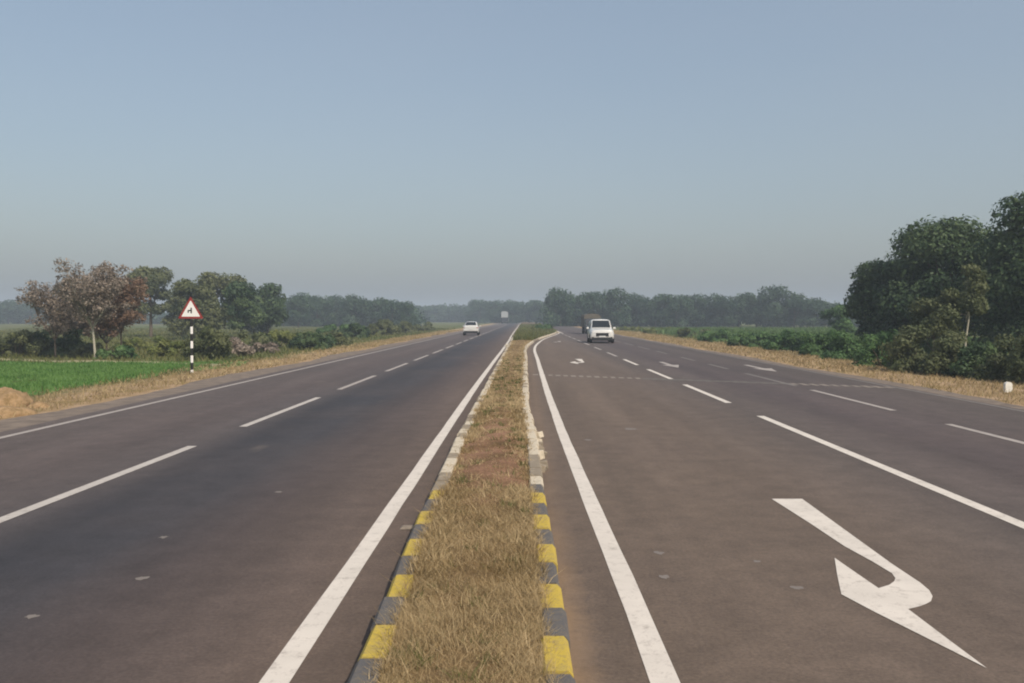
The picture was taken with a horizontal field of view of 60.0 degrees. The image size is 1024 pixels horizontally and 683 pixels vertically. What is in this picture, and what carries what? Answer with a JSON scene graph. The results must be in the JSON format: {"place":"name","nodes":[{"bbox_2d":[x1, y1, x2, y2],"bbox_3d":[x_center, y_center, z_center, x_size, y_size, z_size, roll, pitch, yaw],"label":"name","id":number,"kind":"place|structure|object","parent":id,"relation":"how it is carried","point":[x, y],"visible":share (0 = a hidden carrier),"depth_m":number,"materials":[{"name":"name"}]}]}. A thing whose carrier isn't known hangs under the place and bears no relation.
{"place":"outdoors","nodes":[
{"label":"outdoors","id":0,"kind":"place"},
{"bbox_2d":[0,358,223,365],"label":"path","id":1,"kind":"structure","parent":0,"point":[91,360],"depth_m":41.23,"materials":[{"name":"brown soil"}]},
{"bbox_2d":[0,359,245,395],"bbox_3d":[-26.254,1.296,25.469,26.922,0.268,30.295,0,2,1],"label":"crop","id":2,"kind":"object","parent":0,"point":[75,366],"visible":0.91,"depth_m":32.70,"materials":[{"name":"green plant"}]},
{"bbox_2d":[0,323,498,431],"bbox_3d":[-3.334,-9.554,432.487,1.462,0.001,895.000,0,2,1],"label":"shoulder","id":3,"kind":"object","parent":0,"point":[16,422],"visible":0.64,"depth_m":22.70},
{"bbox_2d":[359,322,569,682],"bbox_3d":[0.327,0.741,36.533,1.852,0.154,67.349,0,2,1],"label":"dry grass","id":4,"kind":"structure","parent":0,"point":[528,587],"depth_m":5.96,"materials":[{"name":"beige plant"}]},
{"bbox_2d":[513,323,557,339],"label":"median grass","id":5,"kind":"structure","parent":4,"relation":"on","point":[526,334],"depth_m":90.79,"materials":[{"name":"green plant"}]},
{"bbox_2d":[463,321,480,334],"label":"car","id":6,"kind":"object","parent":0,"point":[471,327],"visible":0.96,"depth_m":96.92,"materials":[{"name":"white paint"}]},
{"bbox_2d":[0,323,1023,682],"bbox_3d":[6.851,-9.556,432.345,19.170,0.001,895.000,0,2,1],"label":"road","id":7,"kind":"structure","parent":0,"point":[242,563],"depth_m":8.49,"materials":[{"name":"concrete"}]},
{"bbox_2d":[0,397,320,522],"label":"lane marking","id":8,"kind":"object","parent":7,"relation":"on","point":[54,499],"visible":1,"depth_m":10.48,"materials":[{"name":"paint"}]},
{"bbox_2d":[0,323,500,438],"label":"edge line","id":9,"kind":"object","parent":7,"relation":"on","point":[175,397],"visible":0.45,"depth_m":20.14,"materials":[{"name":"paint"}]},
{"bbox_2d":[260,324,519,682],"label":"edge line","id":10,"kind":"object","parent":7,"relation":"on","point":[290,659],"visible":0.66,"depth_m":6.53,"materials":[{"name":"white paint"}]},
{"bbox_2d":[347,337,512,682],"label":"kerb","id":11,"kind":"structure","parent":7,"relation":"on","point":[372,639],"depth_m":5.82,"materials":[{"name":"yellow paint"}]},
{"bbox_2d":[522,331,575,682],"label":"kerb","id":12,"kind":"structure","parent":7,"relation":"on","point":[537,466],"depth_m":6.28,"materials":[{"name":"yellow paint"}]},
{"bbox_2d":[581,314,600,333],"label":"truck","id":13,"kind":"object","parent":7,"relation":"on","point":[585,319],"visible":0.38,"depth_m":106.21,"materials":[{"name":"grey paint"}]},
{"bbox_2d":[586,318,615,342],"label":"car","id":14,"kind":"object","parent":7,"relation":"on","point":[599,330],"visible":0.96,"depth_m":67.22,"materials":[{"name":"white paint"}]},
{"bbox_2d":[533,331,679,682],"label":"edge line","id":15,"kind":"object","parent":7,"relation":"on","point":[657,662],"visible":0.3,"depth_m":6.53,"materials":[{"name":"white paint"}]},
{"bbox_2d":[642,378,783,383],"bbox_3d":[6.024,1.189,26.736,4.708,0.001,0.740,1,2,30],"label":"transverse marking","id":16,"kind":"object","parent":7,"relation":"on","point":[712,381],"visible":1,"depth_m":26.50,"materials":[{"name":"paint"}]},
{"bbox_2d":[533,374,892,387],"bbox_3d":[5.542,1.182,27.008,11.384,0.001,0.704,1,2,30],"label":"transverse marking","id":17,"kind":"object","parent":7,"relation":"on","point":[789,383],"visible":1,"depth_m":25.50,"materials":[{"name":"beige paint"}]},
{"bbox_2d":[575,327,1023,411],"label":"edge line","id":18,"kind":"object","parent":7,"relation":"on","point":[863,381],"visible":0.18,"depth_m":25.30,"materials":[{"name":"paint"}]},
{"bbox_2d":[623,359,1023,528],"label":"lane marking","id":19,"kind":"object","parent":7,"relation":"on","point":[1000,515],"visible":1,"depth_m":10.82,"materials":[{"name":"white paint"}]},
{"bbox_2d":[773,499,984,666],"bbox_3d":[2.719,1.709,7.067,0.627,0.001,4.528,0,2,8],"label":"turn arrow","id":20,"kind":"object","parent":7,"relation":"on","point":[900,596],"visible":1,"depth_m":6.22,"materials":[{"name":"white paint"}]},
{"bbox_2d":[811,390,1023,443],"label":"lane marking","id":21,"kind":"object","parent":7,"relation":"on","point":[1017,441],"visible":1,"depth_m":15.50,"materials":[{"name":"paint"}]},
{"bbox_2d":[0,320,1023,419],"bbox_3d":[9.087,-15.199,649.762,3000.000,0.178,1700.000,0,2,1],"label":"ground","id":22,"kind":"structure","parent":0,"point":[436,325],"depth_m":32.12,"materials":[{"name":"beige plant"}]},
{"bbox_2d":[0,299,24,323],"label":"distant tree","id":23,"kind":"object","parent":22,"relation":"on","point":[13,305],"visible":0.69,"depth_m":300.00,"materials":[{"name":"green plant"}]},
{"bbox_2d":[0,387,33,406],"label":"soil mound","id":24,"kind":"object","parent":22,"relation":"on","point":[9,396],"visible":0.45,"depth_m":19.57,"materials":[{"name":"beige soil"}]},
{"bbox_2d":[0,406,36,417],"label":"soil mound","id":25,"kind":"object","parent":22,"relation":"on","point":[9,411],"visible":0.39,"depth_m":17.45,"materials":[{"name":"beige soil"}]},
{"bbox_2d":[15,302,35,323],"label":"distant tree","id":26,"kind":"object","parent":22,"relation":"on","point":[27,309],"visible":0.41,"depth_m":309.56,"materials":[{"name":"green plant"}]},
{"bbox_2d":[0,330,53,356],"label":"shrub","id":27,"kind":"object","parent":22,"relation":"on","point":[18,342],"visible":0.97,"depth_m":46.98,"materials":[{"name":"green plant"}]},
{"bbox_2d":[14,279,90,357],"bbox_3d":[-23.884,-1.149,46.382,3.711,4.196,3.071,0,2,1],"label":"thinly leaved tree","id":28,"kind":"object","parent":22,"relation":"on","point":[38,298],"visible":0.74,"depth_m":45.94,"materials":[{"name":"brown plant"}]},
{"bbox_2d":[28,328,85,356],"bbox_3d":[-24.825,0.038,48.290,3.377,1.679,2.538,0,2,1],"label":"shrub","id":29,"kind":"object","parent":22,"relation":"on","point":[64,345],"visible":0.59,"depth_m":47.97,"materials":[{"name":"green plant"}]},
{"bbox_2d":[31,285,98,336],"bbox_3d":[-25.021,-1.214,50.284,4.026,4.026,3.841,0,2,1],"label":"thinly leaved tree","id":30,"kind":"object","parent":22,"relation":"on","point":[85,326],"visible":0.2,"depth_m":50.03,"materials":[{"name":"brown plant"}]},
{"bbox_2d":[68,342,103,357],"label":"shrub","id":31,"kind":"object","parent":22,"relation":"on","point":[83,349],"visible":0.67,"depth_m":45.34,"materials":[{"name":"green plant"}]},
{"bbox_2d":[48,258,135,357],"bbox_3d":[-20.962,-1.571,44.262,3.951,5.063,3.918,-1,2,-40],"label":"thinly leaved tree","id":32,"kind":"object","parent":22,"relation":"on","point":[94,302],"visible":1,"depth_m":43.71,"materials":[{"name":"brown plant"}]},
{"bbox_2d":[0,309,230,323],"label":"wood","id":33,"kind":"object","parent":22,"relation":"on","point":[157,319],"visible":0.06,"depth_m":295.28,"materials":[{"name":"green plant"}]},
{"bbox_2d":[84,308,146,350],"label":"thinly leaved tree","id":34,"kind":"object","parent":22,"relation":"on","point":[112,333],"visible":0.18,"depth_m":52.10,"materials":[{"name":"brown plant"}]},
{"bbox_2d":[93,345,140,358],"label":"shrub","id":35,"kind":"object","parent":22,"relation":"on","point":[123,350],"visible":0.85,"depth_m":44.22,"materials":[{"name":"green plant"}]},
{"bbox_2d":[86,275,150,344],"bbox_3d":[-21.007,-1.355,47.324,3.426,4.516,3.376,0,2,1],"label":"thinly leaved tree","id":36,"kind":"object","parent":22,"relation":"on","point":[127,316],"visible":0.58,"depth_m":46.93,"materials":[{"name":"brown plant"}]},
{"bbox_2d":[113,335,166,349],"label":"shrub","id":37,"kind":"object","parent":22,"relation":"on","point":[138,341],"visible":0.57,"depth_m":56.98,"materials":[{"name":"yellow plant"}]},
{"bbox_2d":[117,266,174,336],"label":"broadleaf tree","id":38,"kind":"object","parent":22,"relation":"on","point":[158,278],"visible":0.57,"depth_m":91.65,"materials":[{"name":"green plant"}]},
{"bbox_2d":[147,339,193,355],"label":"shrub","id":39,"kind":"object","parent":22,"relation":"on","point":[166,347],"visible":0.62,"depth_m":47.62,"materials":[{"name":"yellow plant"}]},
{"bbox_2d":[160,290,188,335],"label":"broadleaf tree","id":40,"kind":"object","parent":22,"relation":"on","point":[173,299],"visible":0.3,"depth_m":97.83,"materials":[{"name":"green plant"}]},
{"bbox_2d":[179,297,202,372],"bbox_3d":[-11.553,-0.174,31.967,0.890,2.855,0.118,0,2,1],"label":"warning sign","id":41,"kind":"object","parent":22,"relation":"on","point":[190,311],"visible":0.96,"depth_m":31.89,"materials":[{"name":"white metal"}]},
{"bbox_2d":[163,278,227,340],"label":"broadleaf tree","id":42,"kind":"object","parent":22,"relation":"on","point":[203,299],"visible":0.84,"depth_m":79.68,"materials":[{"name":"green plant"}]},
{"bbox_2d":[180,326,236,359],"bbox_3d":[-14.820,0.076,43.050,2.784,1.790,1.983,0,2,1],"label":"shrub","id":43,"kind":"object","parent":22,"relation":"on","point":[220,343],"visible":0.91,"depth_m":42.75,"materials":[{"name":"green plant"}]},
{"bbox_2d":[179,271,253,331],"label":"broadleaf tree","id":44,"kind":"object","parent":22,"relation":"on","point":[221,282],"visible":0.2,"depth_m":89.49,"materials":[{"name":"green plant"}]},
{"bbox_2d":[208,336,255,356],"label":"shrub","id":45,"kind":"object","parent":22,"relation":"on","point":[239,346],"visible":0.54,"depth_m":46.50,"materials":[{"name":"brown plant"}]},
{"bbox_2d":[219,280,265,331],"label":"broadleaf tree","id":46,"kind":"object","parent":22,"relation":"on","point":[240,306],"visible":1,"depth_m":83.45,"materials":[{"name":"green plant"}]},
{"bbox_2d":[234,331,275,348],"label":"shrub","id":47,"kind":"object","parent":22,"relation":"on","point":[261,338],"visible":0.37,"depth_m":55.99,"materials":[{"name":"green plant"}]},
{"bbox_2d":[246,342,280,352],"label":"shrub","id":48,"kind":"object","parent":22,"relation":"on","point":[270,346],"visible":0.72,"depth_m":51.97,"materials":[{"name":"brown plant"}]},
{"bbox_2d":[250,282,289,333],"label":"broadleaf tree","id":49,"kind":"object","parent":22,"relation":"on","point":[266,297],"visible":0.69,"depth_m":103.24,"materials":[{"name":"green plant"}]},
{"bbox_2d":[258,329,297,347],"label":"shrub","id":50,"kind":"object","parent":22,"relation":"on","point":[285,336],"visible":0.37,"depth_m":59.96,"materials":[{"name":"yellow plant"}]},
{"bbox_2d":[282,292,312,326],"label":"distant tree","id":51,"kind":"object","parent":22,"relation":"on","point":[302,301],"visible":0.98,"depth_m":188.73,"materials":[{"name":"green plant"}]},
{"bbox_2d":[288,331,337,349],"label":"shrub","id":52,"kind":"object","parent":22,"relation":"on","point":[316,340],"visible":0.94,"depth_m":57.66,"materials":[{"name":"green plant"}]},
{"bbox_2d":[303,295,336,326],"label":"distant tree","id":53,"kind":"object","parent":22,"relation":"on","point":[318,304],"visible":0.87,"depth_m":204.57,"materials":[{"name":"green plant"}]},
{"bbox_2d":[320,330,352,345],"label":"shrub","id":54,"kind":"object","parent":22,"relation":"on","point":[340,338],"visible":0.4,"depth_m":64.95,"materials":[{"name":"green plant"}]},
{"bbox_2d":[326,295,348,325],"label":"distant tree","id":55,"kind":"object","parent":22,"relation":"on","point":[338,300],"visible":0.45,"depth_m":213.69,"materials":[{"name":"green plant"}]},
{"bbox_2d":[336,323,370,337],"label":"shrub","id":56,"kind":"object","parent":22,"relation":"on","point":[358,330],"visible":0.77,"depth_m":88.46,"materials":[{"name":"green plant"}]},
{"bbox_2d":[337,293,372,326],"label":"distant tree","id":57,"kind":"object","parent":22,"relation":"on","point":[352,306],"visible":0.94,"depth_m":199.24,"materials":[{"name":"green plant"}]},
{"bbox_2d":[284,301,429,325],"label":"wood","id":58,"kind":"object","parent":22,"relation":"on","point":[420,319],"visible":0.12,"depth_m":215.51,"materials":[{"name":"green plant"}]},
{"bbox_2d":[361,297,387,324],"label":"distant tree","id":59,"kind":"object","parent":22,"relation":"on","point":[376,306],"visible":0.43,"depth_m":203.59,"materials":[{"name":"green plant"}]},
{"bbox_2d":[366,319,403,334],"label":"shrub","id":60,"kind":"object","parent":22,"relation":"on","point":[387,324],"visible":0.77,"depth_m":103.16,"materials":[{"name":"green plant"}]},
{"bbox_2d":[374,299,403,323],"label":"distant tree","id":61,"kind":"object","parent":22,"relation":"on","point":[389,306],"visible":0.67,"depth_m":194.57,"materials":[{"name":"green plant"}]},
{"bbox_2d":[396,300,417,324],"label":"distant tree","id":62,"kind":"object","parent":22,"relation":"on","point":[406,308],"visible":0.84,"depth_m":189.31,"materials":[{"name":"green plant"}]},
{"bbox_2d":[393,320,420,332],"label":"shrub","id":63,"kind":"object","parent":22,"relation":"on","point":[406,326],"visible":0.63,"depth_m":121.71,"materials":[{"name":"green plant"}]},
{"bbox_2d":[463,299,491,322],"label":"distant tree","id":64,"kind":"object","parent":22,"relation":"on","point":[476,306],"visible":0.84,"depth_m":347.40,"materials":[{"name":"green plant"}]},
{"bbox_2d":[415,300,543,322],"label":"wood","id":65,"kind":"object","parent":22,"relation":"on","point":[454,313],"visible":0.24,"depth_m":411.30,"materials":[{"name":"green plant"}]},
{"bbox_2d":[482,299,503,322],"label":"distant tree","id":66,"kind":"object","parent":22,"relation":"on","point":[494,318],"visible":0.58,"depth_m":328.20,"materials":[{"name":"green plant"}]},
{"bbox_2d":[492,299,522,322],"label":"distant tree","id":67,"kind":"object","parent":22,"relation":"on","point":[507,307],"visible":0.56,"depth_m":318.38,"materials":[{"name":"green plant"}]},
{"bbox_2d":[0,327,1016,394],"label":"wild grass","id":68,"kind":"structure","parent":22,"relation":"on","point":[166,334],"depth_m":69.51,"materials":[{"name":"green plant"}]},
{"bbox_2d":[511,300,541,322],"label":"distant tree","id":69,"kind":"object","parent":22,"relation":"on","point":[526,314],"visible":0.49,"depth_m":307.57,"materials":[{"name":"green plant"}]},
{"bbox_2d":[528,300,545,323],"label":"distant tree","id":70,"kind":"object","parent":22,"relation":"on","point":[536,306],"visible":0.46,"depth_m":298.51,"materials":[{"name":"green plant"}]},
{"bbox_2d":[542,286,577,326],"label":"distant tree","id":71,"kind":"object","parent":22,"relation":"on","point":[563,302],"visible":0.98,"depth_m":198.50,"materials":[{"name":"green plant"}]},
{"bbox_2d":[569,292,594,323],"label":"distant tree","id":72,"kind":"object","parent":22,"relation":"on","point":[581,298],"visible":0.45,"depth_m":202.71,"materials":[{"name":"green plant"}]},
{"bbox_2d":[579,291,615,319],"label":"distant tree","id":73,"kind":"object","parent":22,"relation":"on","point":[596,300],"visible":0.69,"depth_m":197.49,"materials":[{"name":"green plant"}]},
{"bbox_2d":[602,287,631,326],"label":"distant tree","id":74,"kind":"object","parent":22,"relation":"on","point":[614,315],"visible":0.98,"depth_m":196.00,"materials":[{"name":"green plant"}]},
{"bbox_2d":[621,292,646,326],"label":"distant tree","id":75,"kind":"object","parent":22,"relation":"on","point":[632,299],"visible":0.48,"depth_m":203.04,"materials":[{"name":"green plant"}]},
{"bbox_2d":[634,293,669,326],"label":"distant tree","id":76,"kind":"object","parent":22,"relation":"on","point":[652,306],"visible":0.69,"depth_m":198.04,"materials":[{"name":"green plant"}]},
{"bbox_2d":[656,294,694,326],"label":"distant tree","id":77,"kind":"object","parent":22,"relation":"on","point":[681,303],"visible":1,"depth_m":192.73,"materials":[{"name":"green plant"}]},
{"bbox_2d":[535,301,855,326],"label":"wood","id":78,"kind":"object","parent":22,"relation":"on","point":[602,311],"visible":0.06,"depth_m":205.93,"materials":[{"name":"green plant"}]},
{"bbox_2d":[679,294,713,326],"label":"distant tree","id":79,"kind":"object","parent":22,"relation":"on","point":[698,301],"visible":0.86,"depth_m":195.52,"materials":[{"name":"green plant"}]},
{"bbox_2d":[690,293,732,326],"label":"distant tree","id":80,"kind":"object","parent":22,"relation":"on","point":[718,314],"visible":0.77,"depth_m":194.09,"materials":[{"name":"green plant"}]},
{"bbox_2d":[697,329,736,341],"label":"shrub","id":81,"kind":"object","parent":22,"relation":"on","point":[713,336],"visible":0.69,"depth_m":74.88,"materials":[{"name":"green plant"}]},
{"bbox_2d":[716,293,757,326],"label":"distant tree","id":82,"kind":"object","parent":22,"relation":"on","point":[733,307],"visible":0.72,"depth_m":189.60,"materials":[{"name":"green plant"}]},
{"bbox_2d":[726,331,775,347],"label":"shrub","id":83,"kind":"object","parent":22,"relation":"on","point":[747,338],"visible":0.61,"depth_m":62.13,"materials":[{"name":"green plant"}]},
{"bbox_2d":[739,292,768,326],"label":"distant tree","id":84,"kind":"object","parent":22,"relation":"on","point":[750,299],"visible":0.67,"depth_m":187.79,"materials":[{"name":"green plant"}]},
{"bbox_2d":[750,284,792,327],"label":"distant tree","id":85,"kind":"object","parent":22,"relation":"on","point":[776,294],"visible":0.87,"depth_m":183.71,"materials":[{"name":"green plant"}]},
{"bbox_2d":[760,329,812,351],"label":"shrub","id":86,"kind":"object","parent":22,"relation":"on","point":[792,338],"visible":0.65,"depth_m":54.05,"materials":[{"name":"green plant"}]},
{"bbox_2d":[766,291,810,327],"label":"distant tree","id":87,"kind":"object","parent":22,"relation":"on","point":[793,298],"visible":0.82,"depth_m":181.78,"materials":[{"name":"green plant"}]},
{"bbox_2d":[796,297,830,326],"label":"distant tree","id":88,"kind":"object","parent":22,"relation":"on","point":[811,318],"visible":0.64,"depth_m":179.22,"materials":[{"name":"green plant"}]},
{"bbox_2d":[798,329,846,355],"bbox_3d":[16.896,0.089,47.982,3.094,1.540,2.753,0,2,1],"label":"shrub","id":89,"kind":"object","parent":22,"relation":"on","point":[818,347],"visible":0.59,"depth_m":47.45,"materials":[{"name":"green plant"}]},
{"bbox_2d":[641,326,1019,356],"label":"tall crop","id":90,"kind":"object","parent":22,"relation":"on","point":[778,331],"visible":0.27,"depth_m":91.80,"materials":[{"name":"green plant"}]},
{"bbox_2d":[818,304,855,332],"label":"tree","id":91,"kind":"object","parent":22,"relation":"on","point":[841,321],"visible":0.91,"depth_m":80.99,"materials":[{"name":"green plant"}]},
{"bbox_2d":[819,329,884,360],"bbox_3d":[16.493,0.186,42.712,3.524,1.606,2.353,0,2,1],"label":"shrub","id":92,"kind":"object","parent":22,"relation":"on","point":[842,340],"visible":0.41,"depth_m":42.80,"materials":[{"name":"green plant"}]},
{"bbox_2d":[851,329,898,367],"bbox_3d":[15.297,0.335,36.379,2.772,1.691,1.957,-1,2,-30],"label":"shrub","id":93,"kind":"object","parent":22,"relation":"on","point":[867,351],"visible":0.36,"depth_m":36.30,"materials":[{"name":"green plant"}]},
{"bbox_2d":[842,257,922,341],"bbox_3d":[20.985,-1.962,49.775,4.690,5.632,4.672,0,2,10],"label":"broadleaf tree","id":94,"kind":"object","parent":22,"relation":"on","point":[861,304],"visible":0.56,"depth_m":49.14,"materials":[{"name":"green plant"}]},
{"bbox_2d":[877,324,952,372],"bbox_3d":[14.834,0.283,32.796,2.699,1.874,2.199,0,2,1],"label":"shrub","id":95,"kind":"object","parent":22,"relation":"on","point":[904,351],"visible":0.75,"depth_m":32.26,"materials":[{"name":"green plant"}]},
{"bbox_2d":[908,296,962,355],"bbox_3d":[17.035,-0.299,35.759,2.255,3.079,2.939,0,2,1],"label":"tree","id":96,"kind":"object","parent":22,"relation":"on","point":[931,310],"visible":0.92,"depth_m":35.10,"materials":[{"name":"green plant"}]},
{"bbox_2d":[876,214,1005,346],"bbox_3d":[22.821,-2.851,46.852,8.049,7.580,6.064,0,2,1],"label":"broadleaf tree","id":97,"kind":"object","parent":22,"relation":"on","point":[938,257],"visible":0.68,"depth_m":45.75,"materials":[{"name":"green plant"}]},
{"bbox_2d":[913,330,973,374],"bbox_3d":[15.140,0.430,31.121,2.411,1.743,1.525,0,2,-13],"label":"shrub","id":98,"kind":"object","parent":22,"relation":"on","point":[947,348],"visible":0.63,"depth_m":30.73,"materials":[{"name":"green plant"}]},
{"bbox_2d":[939,262,989,347],"bbox_3d":[17.948,-0.953,35.240,2.167,4.347,1.914,0,2,1],"label":"tree","id":99,"kind":"object","parent":22,"relation":"on","point":[974,299],"visible":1,"depth_m":34.78,"materials":[{"name":"green plant"}]},
{"bbox_2d":[940,342,994,377],"bbox_3d":[15.687,0.681,30.151,2.090,1.355,1.700,0,2,1],"label":"shrub","id":100,"kind":"object","parent":22,"relation":"on","point":[972,356],"visible":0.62,"depth_m":29.83,"materials":[{"name":"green plant"}]},
{"bbox_2d":[949,190,1023,350],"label":"broadleaf tree","id":101,"kind":"object","parent":22,"relation":"on","point":[1006,294],"visible":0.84,"depth_m":40.97,"materials":[{"name":"green plant"}]},
{"bbox_2d":[967,333,1023,382],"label":"shrub","id":102,"kind":"object","parent":22,"relation":"on","point":[996,369],"visible":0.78,"depth_m":28.41,"materials":[{"name":"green plant"}]},
{"bbox_2d":[1006,333,1023,377],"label":"shrub","id":103,"kind":"object","parent":22,"relation":"on","point":[1017,364],"visible":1,"depth_m":27.28,"materials":[{"name":"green plant"}]},
{"bbox_2d":[0,0,1023,313],"label":"sky","id":104,"kind":"structure","parent":0,"point":[421,152],"materials":[{"name":"blue"}]},
{"bbox_2d":[571,326,1023,409],"bbox_3d":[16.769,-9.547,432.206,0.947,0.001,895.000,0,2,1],"label":"shoulder","id":105,"kind":"object","parent":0,"point":[952,394],"visible":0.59,"depth_m":25.82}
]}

